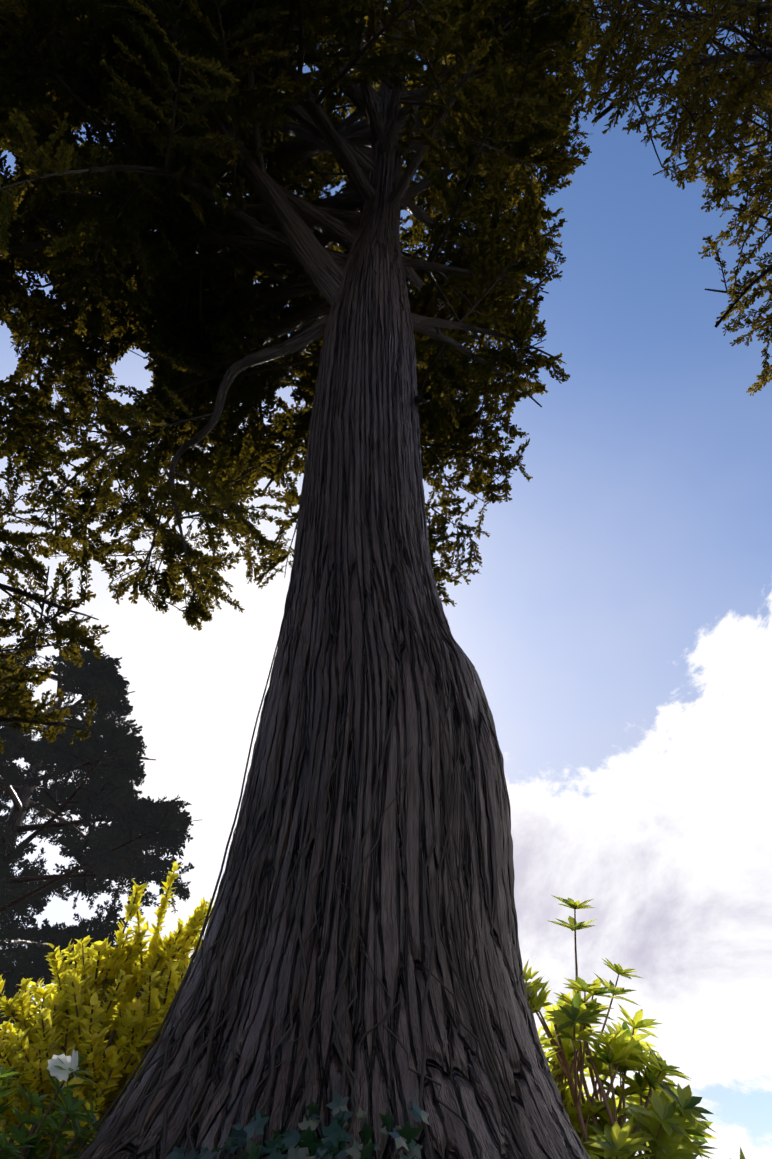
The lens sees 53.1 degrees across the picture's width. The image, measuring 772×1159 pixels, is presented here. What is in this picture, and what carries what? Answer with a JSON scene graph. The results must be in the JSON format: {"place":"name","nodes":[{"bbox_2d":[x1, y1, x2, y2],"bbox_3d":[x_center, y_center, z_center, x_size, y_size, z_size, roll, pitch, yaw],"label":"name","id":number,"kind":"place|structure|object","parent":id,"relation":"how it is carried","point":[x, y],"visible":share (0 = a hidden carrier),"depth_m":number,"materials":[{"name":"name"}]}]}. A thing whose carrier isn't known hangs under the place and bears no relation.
{"place":"outdoors","nodes":[
{"label":"outdoors","id":0,"kind":"place"},
{"bbox_2d":[0,0,771,1158],"label":"sky","id":1,"kind":"structure","parent":0,"point":[615,624],"materials":[{"name":"blue"}]},
{"bbox_3d":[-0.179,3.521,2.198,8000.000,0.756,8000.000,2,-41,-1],"label":"ground","id":2,"kind":"structure","parent":0,"visible":0},
{"bbox_2d":[0,1049,104,1158],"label":"flowering plant","id":3,"kind":"object","parent":2,"relation":"on","point":[60,1067],"visible":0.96,"depth_m":2.89,"materials":[{"name":"green plant"}]},
{"bbox_2d":[0,0,145,753],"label":"tree","id":4,"kind":"object","parent":2,"relation":"on","point":[25,720],"visible":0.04,"depth_m":7.74,"materials":[{"name":"green plant"}]},
{"bbox_2d":[0,646,201,1040],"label":"tree","id":5,"kind":"object","parent":2,"relation":"on","point":[106,792],"visible":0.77,"depth_m":28.23,"materials":[{"name":"green plant"}]},
{"bbox_2d":[0,861,212,1158],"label":"golden shrub","id":6,"kind":"object","parent":2,"relation":"on","point":[107,1022],"visible":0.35,"depth_m":4.07,"materials":[{"name":"yellow plant"}]},
{"bbox_2d":[0,0,605,1158],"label":"tree","id":7,"kind":"object","parent":2,"relation":"on","point":[206,106],"visible":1,"depth_m":7.36,"materials":[{"name":"brown plant"}]},
{"bbox_2d":[73,390,533,1158],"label":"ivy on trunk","id":8,"kind":"object","parent":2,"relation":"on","point":[329,1144],"visible":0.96,"depth_m":2.96,"materials":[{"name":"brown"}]},
{"bbox_2d":[523,895,744,1158],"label":"rhododendron shrub","id":9,"kind":"object","parent":2,"relation":"on","point":[664,1121],"visible":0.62,"depth_m":4.07,"materials":[{"name":"green plant"}]},
{"bbox_2d":[566,0,771,395],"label":"tree","id":10,"kind":"object","parent":2,"relation":"on","point":[744,85],"visible":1,"depth_m":5.13,"materials":[{"name":"green plant"}]}
]}

